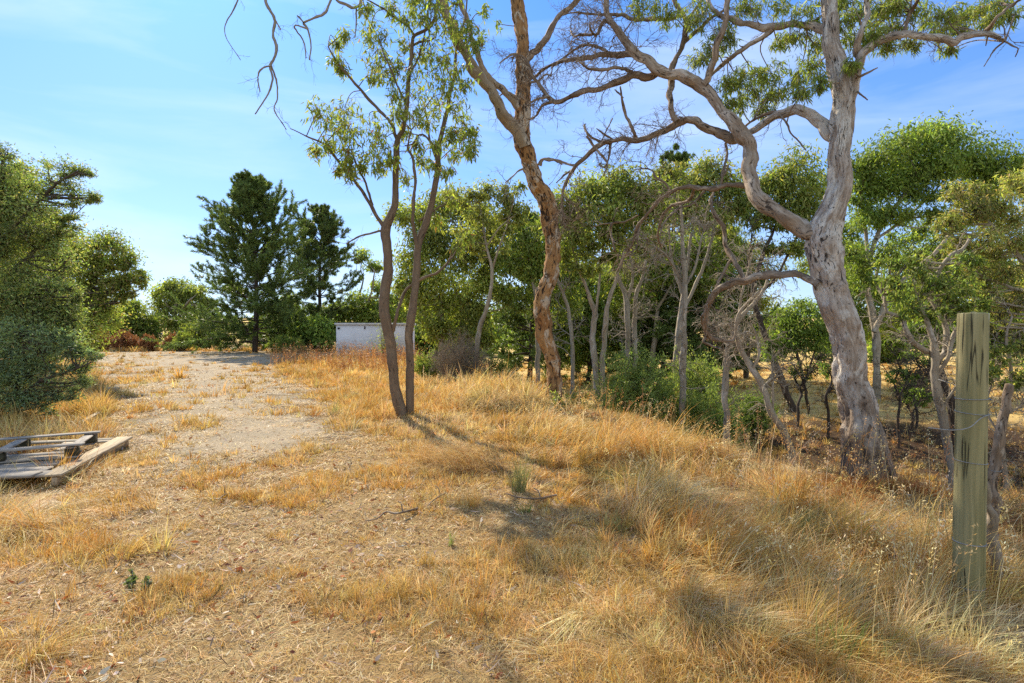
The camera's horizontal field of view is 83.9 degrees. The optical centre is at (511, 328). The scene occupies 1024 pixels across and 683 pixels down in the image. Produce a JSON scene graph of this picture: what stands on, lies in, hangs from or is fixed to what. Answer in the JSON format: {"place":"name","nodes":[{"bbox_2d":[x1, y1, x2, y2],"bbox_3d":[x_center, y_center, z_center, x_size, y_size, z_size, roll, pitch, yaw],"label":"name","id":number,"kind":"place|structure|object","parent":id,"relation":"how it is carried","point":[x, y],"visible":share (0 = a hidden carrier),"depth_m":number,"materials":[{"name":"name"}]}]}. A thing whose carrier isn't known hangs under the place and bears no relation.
{"place":"outdoors","nodes":[
{"label":"outdoors","id":0,"kind":"place"},
{"bbox_2d":[96,351,359,477],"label":"gravel track","id":1,"kind":"structure","parent":0,"point":[257,437],"depth_m":10.90,"materials":[{"name":"beige gravel"}]},
{"bbox_2d":[0,317,1023,682],"bbox_3d":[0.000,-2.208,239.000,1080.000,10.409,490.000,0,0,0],"label":"ground","id":2,"kind":"structure","parent":0,"point":[252,607],"depth_m":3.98,"materials":[{"name":"plant"}]},
{"bbox_2d":[0,140,107,389],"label":"cypress tree","id":3,"kind":"object","parent":2,"relation":"on","point":[43,298],"visible":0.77,"depth_m":10.50,"materials":[{"name":"green plant"}]},
{"bbox_2d":[0,310,107,420],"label":"shrub","id":4,"kind":"object","parent":2,"relation":"on","point":[22,373],"visible":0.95,"depth_m":9.61,"materials":[{"name":"green plant"}]},
{"bbox_2d":[0,436,132,485],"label":"pallet","id":5,"kind":"object","parent":2,"relation":"on","point":[28,469],"visible":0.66,"depth_m":6.24,"materials":[{"name":"beige wood"}]},
{"bbox_2d":[0,431,100,463],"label":"pallet","id":6,"kind":"object","parent":5,"relation":"on","point":[87,438],"visible":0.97,"depth_m":6.45,"materials":[{"name":"grey wood"}]},
{"bbox_2d":[0,153,154,374],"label":"wattle tree","id":7,"kind":"object","parent":2,"relation":"on","point":[120,290],"visible":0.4,"depth_m":16.88,"materials":[{"name":"green plant"}]},
{"bbox_2d":[93,331,112,350],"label":"weed bush","id":8,"kind":"object","parent":2,"relation":"on","point":[104,345],"visible":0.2,"depth_m":40.93,"materials":[{"name":"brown plant"}]},
{"bbox_2d":[88,291,122,347],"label":"background tree","id":9,"kind":"object","parent":2,"relation":"on","point":[109,321],"visible":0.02,"depth_m":44.04,"materials":[{"name":"green plant"}]},
{"bbox_2d":[104,328,139,349],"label":"weed bush","id":10,"kind":"object","parent":2,"relation":"on","point":[129,342],"visible":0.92,"depth_m":40.67,"materials":[{"name":"brown plant"}]},
{"bbox_2d":[120,568,153,591],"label":"broadleaf weed","id":11,"kind":"object","parent":2,"relation":"on","point":[131,582],"visible":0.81,"depth_m":3.42,"materials":[{"name":"green plant"}]},
{"bbox_2d":[104,298,172,347],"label":"background tree","id":12,"kind":"object","parent":2,"relation":"on","point":[142,323],"visible":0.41,"depth_m":45.28,"materials":[{"name":"green plant"}]},
{"bbox_2d":[137,333,158,350],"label":"weed bush","id":13,"kind":"object","parent":2,"relation":"on","point":[150,344],"visible":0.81,"depth_m":40.74,"materials":[{"name":"brown plant"}]},
{"bbox_2d":[159,331,176,349],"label":"weed bush","id":14,"kind":"object","parent":2,"relation":"on","point":[169,338],"visible":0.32,"depth_m":40.66,"materials":[{"name":"brown plant"}]},
{"bbox_2d":[138,274,217,343],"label":"background tree","id":15,"kind":"object","parent":2,"relation":"on","point":[164,301],"visible":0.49,"depth_m":49.58,"materials":[{"name":"green plant"}]},
{"bbox_2d":[170,330,193,350],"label":"shrub","id":16,"kind":"object","parent":2,"relation":"on","point":[184,336],"visible":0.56,"depth_m":39.88,"materials":[{"name":"green plant"}]},
{"bbox_2d":[164,312,234,349],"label":"background tree","id":17,"kind":"object","parent":2,"relation":"on","point":[198,333],"visible":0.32,"depth_m":44.53,"materials":[{"name":"green plant"}]},
{"bbox_2d":[142,168,329,353],"bbox_3d":[-17.459,-4.450,39.175,10.822,12.785,10.155,0,0,0],"label":"pine tree","id":18,"kind":"object","parent":2,"relation":"on","point":[249,197],"visible":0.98,"depth_m":37.83,"materials":[{"name":"green plant"}]},
{"bbox_2d":[233,293,301,345],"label":"background tree","id":19,"kind":"object","parent":2,"relation":"on","point":[264,330],"visible":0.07,"depth_m":52.73,"materials":[{"name":"green plant"}]},
{"bbox_2d":[264,333,305,352],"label":"shrub","id":20,"kind":"object","parent":2,"relation":"on","point":[285,339],"visible":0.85,"depth_m":37.66,"materials":[{"name":"green plant"}]},
{"bbox_2d":[281,306,343,351],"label":"background tree","id":21,"kind":"object","parent":2,"relation":"on","point":[320,327],"visible":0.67,"depth_m":39.48,"materials":[{"name":"green plant"}]},
{"bbox_2d":[267,202,375,344],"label":"pine tree","id":22,"kind":"object","parent":2,"relation":"on","point":[324,222],"visible":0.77,"depth_m":42.28,"materials":[{"name":"green plant"}]},
{"bbox_2d":[326,401,343,415],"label":"dry grass tuft","id":23,"kind":"object","parent":2,"relation":"on","point":[334,410],"visible":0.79,"depth_m":10.48,"materials":[{"name":"beige plant"}]},
{"bbox_2d":[266,340,427,373],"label":"dead weeds","id":24,"kind":"object","parent":2,"relation":"on","point":[352,350],"visible":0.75,"depth_m":24.97,"materials":[{"name":"plant"}]},
{"bbox_2d":[305,244,407,334],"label":"background tree","id":25,"kind":"object","parent":2,"relation":"on","point":[368,312],"visible":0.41,"depth_m":45.59,"materials":[{"name":"green plant"}]},
{"bbox_2d":[334,323,415,355],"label":"block shed","id":26,"kind":"structure","parent":2,"relation":"on","point":[358,333],"depth_m":32.96,"materials":[{"name":"concrete"}]},
{"bbox_2d":[270,0,489,415],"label":"gum tree","id":27,"kind":"object","parent":2,"relation":"on","point":[404,115],"visible":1,"depth_m":9.82,"materials":[{"name":"green plant"}]},
{"bbox_2d":[367,319,400,360],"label":"shrub","id":28,"kind":"object","parent":2,"relation":"on","point":[381,345],"visible":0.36,"depth_m":26.85,"materials":[{"name":"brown plant"}]},
{"bbox_2d":[365,500,417,521],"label":"fallen twig","id":29,"kind":"object","parent":2,"relation":"on","point":[409,510],"visible":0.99,"depth_m":4.81,"materials":[{"name":"wood"}]},
{"bbox_2d":[224,0,581,408],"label":"gum tree","id":30,"kind":"object","parent":2,"relation":"on","point":[538,187],"visible":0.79,"depth_m":10.96,"materials":[{"name":"orange plant"}]},
{"bbox_2d":[399,434,453,464],"bbox_3d":[-1.039,1.440,6.868,0.678,0.366,0.833,0,0,40],"label":"straw clump","id":31,"kind":"object","parent":2,"relation":"on","point":[416,450],"visible":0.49,"depth_m":6.87,"materials":[{"name":"beige plant"}]},
{"bbox_2d":[414,348,439,379],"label":"shrub","id":32,"kind":"object","parent":2,"relation":"on","point":[422,364],"visible":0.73,"depth_m":17.38,"materials":[{"name":"green plant"}]},
{"bbox_2d":[403,301,456,356],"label":"distant tree","id":33,"kind":"object","parent":2,"relation":"on","point":[419,344],"visible":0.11,"depth_m":51.08,"materials":[{"name":"green plant"}]},
{"bbox_2d":[427,486,445,505],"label":"fallen twig","id":34,"kind":"object","parent":2,"relation":"on","point":[436,497],"visible":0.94,"depth_m":5.21,"materials":[{"name":"brown wood"}]},
{"bbox_2d":[371,181,524,364],"bbox_3d":[-2.456,-1.585,22.011,5.970,8.128,4.168,0,0,0],"label":"gum tree","id":35,"kind":"object","parent":2,"relation":"on","point":[448,303],"visible":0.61,"depth_m":21.64,"materials":[{"name":"green plant"}]},
{"bbox_2d":[449,533,455,546],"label":"green tuft","id":36,"kind":"object","parent":2,"relation":"on","point":[451,540],"visible":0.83,"depth_m":4.25,"materials":[{"name":"green plant"}]},
{"bbox_2d":[366,432,552,477],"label":"dry grass","id":37,"kind":"structure","parent":2,"relation":"on","point":[459,459],"depth_m":6.49,"materials":[{"name":"plant"}]},
{"bbox_2d":[426,325,496,380],"bbox_3d":[-1.519,0.740,16.525,2.280,1.818,1.848,0,0,0],"label":"shrub","id":38,"kind":"object","parent":2,"relation":"on","point":[466,360],"visible":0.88,"depth_m":16.31,"materials":[{"name":"plant"}]},
{"bbox_2d":[451,483,495,511],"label":"straw clump","id":39,"kind":"object","parent":2,"relation":"on","point":[471,502],"visible":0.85,"depth_m":5.18,"materials":[{"name":"beige plant"}]},
{"bbox_2d":[454,302,504,355],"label":"distant tree","id":40,"kind":"object","parent":2,"relation":"on","point":[499,335],"visible":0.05,"depth_m":53.61,"materials":[{"name":"green plant"}]},
{"bbox_2d":[439,172,536,359],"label":"gum tree","id":41,"kind":"object","parent":2,"relation":"on","point":[510,211],"visible":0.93,"depth_m":17.69,"materials":[{"name":"green plant"}]},
{"bbox_2d":[483,352,523,382],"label":"shrub","id":42,"kind":"object","parent":2,"relation":"on","point":[501,366],"visible":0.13,"depth_m":18.38,"materials":[{"name":"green plant"}]},
{"bbox_2d":[490,305,516,352],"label":"distant tree","id":43,"kind":"object","parent":2,"relation":"on","point":[505,333],"visible":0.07,"depth_m":58.89,"materials":[{"name":"green plant"}]},
{"bbox_2d":[0,345,1023,682],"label":"golden dry grass","id":44,"kind":"structure","parent":2,"relation":"on","point":[14,425],"depth_m":8.19,"materials":[{"name":"plant"}]},
{"bbox_2d":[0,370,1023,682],"bbox_3d":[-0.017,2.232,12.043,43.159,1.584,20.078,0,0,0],"label":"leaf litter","id":45,"kind":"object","parent":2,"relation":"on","point":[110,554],"visible":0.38,"depth_m":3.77,"materials":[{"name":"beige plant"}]},
{"bbox_2d":[437,387,593,414],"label":"dry grass","id":46,"kind":"structure","parent":2,"relation":"on","point":[511,403],"depth_m":10.43,"materials":[{"name":"plant"}]},
{"bbox_2d":[501,311,535,354],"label":"distant tree","id":47,"kind":"object","parent":2,"relation":"on","point":[523,336],"visible":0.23,"depth_m":54.20,"materials":[{"name":"green plant"}]},
{"bbox_2d":[504,454,539,493],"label":"rush clump","id":48,"kind":"object","parent":2,"relation":"on","point":[520,483],"visible":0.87,"depth_m":5.58,"materials":[{"name":"green plant"}]},
{"bbox_2d":[512,500,539,513],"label":"rush clump","id":49,"kind":"object","parent":2,"relation":"on","point":[528,510],"visible":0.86,"depth_m":5.03,"materials":[{"name":"plant"}]},
{"bbox_2d":[506,488,556,499],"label":"fallen twig","id":50,"kind":"object","parent":2,"relation":"on","point":[545,497],"visible":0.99,"depth_m":5.28,"materials":[{"name":"wood"}]},
{"bbox_2d":[471,211,606,383],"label":"pine tree","id":51,"kind":"object","parent":2,"relation":"on","point":[518,359],"visible":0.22,"depth_m":26.58,"materials":[{"name":"green plant"}]},
{"bbox_2d":[487,207,596,385],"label":"gum tree","id":52,"kind":"object","parent":2,"relation":"on","point":[526,268],"visible":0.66,"depth_m":20.83,"materials":[{"name":"green plant"}]},
{"bbox_2d":[548,386,567,412],"bbox_3d":[0.823,1.346,10.590,0.445,0.642,0.392,0,0,40],"label":"gum sprout","id":53,"kind":"object","parent":2,"relation":"on","point":[557,398],"visible":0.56,"depth_m":10.57,"materials":[{"name":"green plant"}]},
{"bbox_2d":[539,265,589,398],"bbox_3d":[1.822,0.225,19.147,1.577,5.174,1.820,0,0,-22],"label":"dead gum","id":54,"kind":"object","parent":2,"relation":"on","point":[571,334],"visible":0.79,"depth_m":19.01,"materials":[{"name":"grey wood"}]},
{"bbox_2d":[512,222,624,374],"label":"pine tree","id":55,"kind":"object","parent":2,"relation":"on","point":[580,300],"visible":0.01,"depth_m":30.58,"materials":[{"name":"green plant"}]},
{"bbox_2d":[524,260,631,382],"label":"gum tree","id":56,"kind":"object","parent":2,"relation":"on","point":[582,348],"visible":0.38,"depth_m":25.71,"materials":[{"name":"green plant"}]},
{"bbox_2d":[563,386,595,410],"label":"shrub","id":57,"kind":"object","parent":2,"relation":"on","point":[574,397],"visible":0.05,"depth_m":13.46,"materials":[{"name":"green plant"}]},
{"bbox_2d":[531,156,683,406],"bbox_3d":[2.368,-0.560,13.942,3.774,7.402,2.526,0,0,0],"label":"gum tree","id":58,"kind":"object","parent":2,"relation":"on","point":[609,193],"visible":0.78,"depth_m":13.85,"materials":[{"name":"green plant"}]},
{"bbox_2d":[589,242,667,376],"bbox_3d":[3.235,-0.078,16.236,2.739,5.811,2.019,0,0,8],"label":"dead gum","id":59,"kind":"object","parent":2,"relation":"on","point":[627,332],"visible":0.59,"depth_m":15.99,"materials":[{"name":"grey plant"}]},
{"bbox_2d":[580,341,695,433],"bbox_3d":[2.718,1.645,12.734,2.772,2.760,2.648,0,0,29],"label":"shrub","id":60,"kind":"object","parent":2,"relation":"on","point":[630,385],"visible":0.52,"depth_m":12.32,"materials":[{"name":"green plant"}]},
{"bbox_2d":[579,233,702,378],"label":"pine tree","id":61,"kind":"object","parent":2,"relation":"on","point":[590,367],"visible":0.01,"depth_m":26.36,"materials":[{"name":"green plant"}]},
{"bbox_2d":[598,260,742,386],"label":"pine tree","id":62,"kind":"object","parent":2,"relation":"on","point":[663,328],"visible":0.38,"depth_m":22.96,"materials":[{"name":"green plant"}]},
{"bbox_2d":[587,220,759,378],"bbox_3d":[6.309,-0.948,22.868,7.463,7.168,4.004,0,0,0],"label":"gum tree","id":63,"kind":"object","parent":2,"relation":"on","point":[705,282],"visible":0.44,"depth_m":22.72,"materials":[{"name":"green plant"}]},
{"bbox_2d":[332,347,1023,682],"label":"tall dry grass","id":64,"kind":"structure","parent":2,"relation":"on","point":[723,553],"depth_m":3.79,"materials":[{"name":"plant"}]},
{"bbox_2d":[627,188,729,432],"bbox_3d":[3.509,0.085,12.031,2.288,6.036,1.716,0,0,0],"label":"dead gum","id":65,"kind":"object","parent":2,"relation":"on","point":[683,284],"visible":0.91,"depth_m":11.92,"materials":[{"name":"grey plant"}]},
{"bbox_2d":[642,147,760,398],"bbox_3d":[6.023,-1.524,18.076,4.332,8.482,2.498,0,0,0],"label":"gum tree","id":66,"kind":"object","parent":2,"relation":"on","point":[704,170],"visible":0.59,"depth_m":17.82,"materials":[{"name":"green plant"}]},
{"bbox_2d":[646,142,757,373],"bbox_3d":[8.578,-3.556,29.969,7.491,12.476,7.706,0,0,-30],"label":"pine tree","id":67,"kind":"object","parent":2,"relation":"on","point":[678,156],"visible":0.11,"depth_m":29.66,"materials":[{"name":"green plant"}]},
{"bbox_2d":[655,340,751,430],"bbox_3d":[4.209,1.580,13.032,2.742,2.809,2.188,0,0,0],"label":"shrub","id":68,"kind":"object","parent":2,"relation":"on","point":[694,379],"visible":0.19,"depth_m":12.77,"materials":[{"name":"green plant"}]},
{"bbox_2d":[668,377,761,451],"bbox_3d":[4.019,1.978,11.766,1.674,2.037,1.574,0,0,-41],"label":"shrub","id":69,"kind":"object","parent":2,"relation":"on","point":[717,414],"visible":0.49,"depth_m":11.63,"materials":[{"name":"green plant"}]},
{"bbox_2d":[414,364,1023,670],"bbox_3d":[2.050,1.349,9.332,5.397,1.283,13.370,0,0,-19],"label":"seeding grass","id":70,"kind":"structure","parent":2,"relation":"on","point":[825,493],"depth_m":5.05,"materials":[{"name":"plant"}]},
{"bbox_2d":[657,221,789,380],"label":"pine tree","id":71,"kind":"object","parent":2,"relation":"on","point":[701,304],"visible":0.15,"depth_m":24.36,"materials":[{"name":"green plant"}]},
{"bbox_2d":[691,231,791,446],"bbox_3d":[3.811,0.556,9.603,1.528,4.620,1.480,0,0,0],"label":"dead gum","id":72,"kind":"object","parent":2,"relation":"on","point":[725,387],"visible":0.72,"depth_m":9.56,"materials":[{"name":"grey plant"}]},
{"bbox_2d":[485,0,1023,480],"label":"gum tree","id":73,"kind":"object","parent":2,"relation":"on","point":[821,236],"visible":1,"depth_m":6.63,"materials":[{"name":"grey plant"}]},
{"bbox_2d":[714,233,798,378],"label":"gum tree","id":74,"kind":"object","parent":2,"relation":"on","point":[764,304],"visible":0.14,"depth_m":28.56,"materials":[{"name":"green plant"}]},
{"bbox_2d":[735,385,782,441],"bbox_3d":[6.142,2.144,14.464,1.426,1.507,1.108,0,0,0],"label":"shrub","id":75,"kind":"object","parent":2,"relation":"on","point":[762,413],"visible":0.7,"depth_m":14.38,"materials":[{"name":"green plant"}]},
{"bbox_2d":[717,262,802,466],"bbox_3d":[3.879,0.936,8.878,1.456,3.934,1.092,0,0,-24],"label":"dead gum","id":76,"kind":"object","parent":2,"relation":"on","point":[762,384],"visible":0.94,"depth_m":8.77,"materials":[{"name":"grey plant"}]},
{"bbox_2d":[759,305,787,345],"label":"distant tree","id":77,"kind":"object","parent":2,"relation":"on","point":[775,315],"visible":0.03,"depth_m":69.35,"materials":[{"name":"green plant"}]},
{"bbox_2d":[732,137,851,412],"bbox_3d":[8.358,-1.443,16.959,2.834,8.231,2.852,0,0,43],"label":"gum tree","id":78,"kind":"object","parent":2,"relation":"on","point":[804,200],"visible":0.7,"depth_m":16.78,"materials":[{"name":"green plant"}]},
{"bbox_2d":[771,347,832,429],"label":"sapling","id":79,"kind":"object","parent":2,"relation":"on","point":[808,374],"visible":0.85,"depth_m":14.92,"materials":[{"name":"green plant"}]},
{"bbox_2d":[768,454,838,469],"bbox_3d":[3.579,1.797,7.154,2.292,0.484,1.887,0,0,0],"label":"hay mound","id":80,"kind":"object","parent":2,"relation":"on","point":[807,464],"visible":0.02,"depth_m":7.29,"materials":[{"name":"plant"}]},
{"bbox_2d":[747,295,864,413],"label":"gum tree","id":81,"kind":"object","parent":2,"relation":"on","point":[799,331],"visible":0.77,"depth_m":16.86,"materials":[{"name":"green plant"}]},
{"bbox_2d":[791,229,900,345],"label":"gum tree","id":82,"kind":"object","parent":2,"relation":"on","point":[804,265],"visible":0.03,"depth_m":30.80,"materials":[{"name":"green plant"}]},
{"bbox_2d":[810,344,883,440],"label":"sapling","id":83,"kind":"object","parent":2,"relation":"on","point":[825,368],"visible":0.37,"depth_m":13.98,"materials":[{"name":"green plant"}]},
{"bbox_2d":[803,602,906,677],"bbox_3d":[1.692,1.478,2.758,0.528,0.310,0.392,0,0,-18],"label":"grass tuft","id":84,"kind":"object","parent":2,"relation":"on","point":[851,645],"visible":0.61,"depth_m":2.76,"materials":[{"name":"beige plant"}]},
{"bbox_2d":[728,416,1023,508],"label":"gully grass","id":85,"kind":"structure","parent":2,"relation":"on","point":[859,482],"depth_m":5.53,"materials":[{"name":"plant"}]},
{"bbox_2d":[866,319,913,362],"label":"distant tree","id":86,"kind":"object","parent":2,"relation":"on","point":[885,344],"visible":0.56,"depth_m":41.40,"materials":[{"name":"green plant"}]},
{"bbox_2d":[867,344,930,447],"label":"sapling","id":87,"kind":"object","parent":2,"relation":"on","point":[905,374],"visible":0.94,"depth_m":13.45,"materials":[{"name":"green plant"}]},
{"bbox_2d":[889,369,932,405],"bbox_3d":[13.555,1.950,18.916,1.668,1.304,1.434,0,0,-23],"label":"shrub","id":88,"kind":"object","parent":2,"relation":"on","point":[904,395],"visible":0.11,"depth_m":18.95,"materials":[{"name":"green plant"}]},
{"bbox_2d":[876,364,947,438],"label":"sapling","id":89,"kind":"object","parent":2,"relation":"on","point":[921,394],"visible":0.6,"depth_m":13.98,"materials":[{"name":"green plant"}]},
{"bbox_2d":[889,340,955,427],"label":"sapling","id":90,"kind":"object","parent":2,"relation":"on","point":[919,355],"visible":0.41,"depth_m":14.99,"materials":[{"name":"green plant"}]},
{"bbox_2d":[824,104,1023,401],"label":"gum tree","id":91,"kind":"object","parent":2,"relation":"on","point":[938,154],"visible":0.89,"depth_m":19.69,"materials":[{"name":"green plant"}]},
{"bbox_2d":[851,231,1012,490],"bbox_3d":[6.266,0.711,8.464,2.155,4.386,1.344,0,0,0],"label":"gum tree","id":92,"kind":"object","parent":2,"relation":"on","point":[931,287],"visible":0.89,"depth_m":8.46,"materials":[{"name":"green plant"}]},
{"bbox_2d":[842,195,1022,340],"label":"gum tree","id":93,"kind":"object","parent":2,"relation":"on","point":[918,235],"visible":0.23,"depth_m":23.73,"materials":[{"name":"green plant"}]},
{"bbox_2d":[912,335,955,352],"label":"distant tree","id":94,"kind":"object","parent":2,"relation":"on","point":[939,344],"depth_m":59.30,"materials":[{"name":"green plant"}]},
{"bbox_2d":[878,238,996,381],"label":"gum tree","id":95,"kind":"object","parent":2,"relation":"on","point":[889,328],"visible":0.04,"depth_m":26.86,"materials":[{"name":"green plant"}]},
{"bbox_2d":[872,287,1023,455],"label":"gum tree","id":96,"kind":"object","parent":2,"relation":"on","point":[951,401],"visible":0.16,"depth_m":10.40,"materials":[{"name":"green plant"}]},
{"bbox_2d":[928,311,990,607],"bbox_3d":[2.602,0.831,3.323,0.381,1.867,0.173,0,0,-14],"label":"fence post","id":97,"kind":"object","parent":2,"relation":"on","point":[970,458],"visible":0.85,"depth_m":3.29,"materials":[{"name":"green wood"}]},
{"bbox_2d":[928,164,1023,358],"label":"gum tree","id":98,"kind":"object","parent":2,"relation":"on","point":[989,211],"visible":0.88,"depth_m":9.91,"materials":[{"name":"green plant"}]},
{"bbox_2d":[965,242,1023,380],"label":"gum tree","id":99,"kind":"object","parent":2,"relation":"on","point":[1007,262],"visible":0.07,"depth_m":27.54,"materials":[{"name":"green plant"}]},
{"bbox_2d":[986,482,1003,582],"bbox_3d":[2.897,1.324,3.456,0.276,0.908,0.074,0,0,-26],"label":"broken stump","id":100,"kind":"object","parent":2,"relation":"on","point":[993,517],"visible":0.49,"depth_m":3.45,"materials":[{"name":"grey wood"}]},
{"bbox_2d":[988,383,1013,570],"bbox_3d":[3.150,1.083,3.689,0.289,1.453,0.135,0,0,-43],"label":"trunk","id":101,"kind":"object","parent":2,"relation":"on","point":[997,454],"visible":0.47,"depth_m":3.71,"materials":[{"name":"grey plant"}]},
{"bbox_2d":[988,288,1023,494],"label":"gum tree","id":102,"kind":"object","parent":2,"relation":"on","point":[1017,381],"visible":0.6,"depth_m":7.98,"materials":[{"name":"green plant"}]},
{"bbox_2d":[0,0,1023,317],"label":"sky","id":103,"kind":"structure","parent":0,"point":[149,92],"materials":[{"name":"blue"}]}
]}

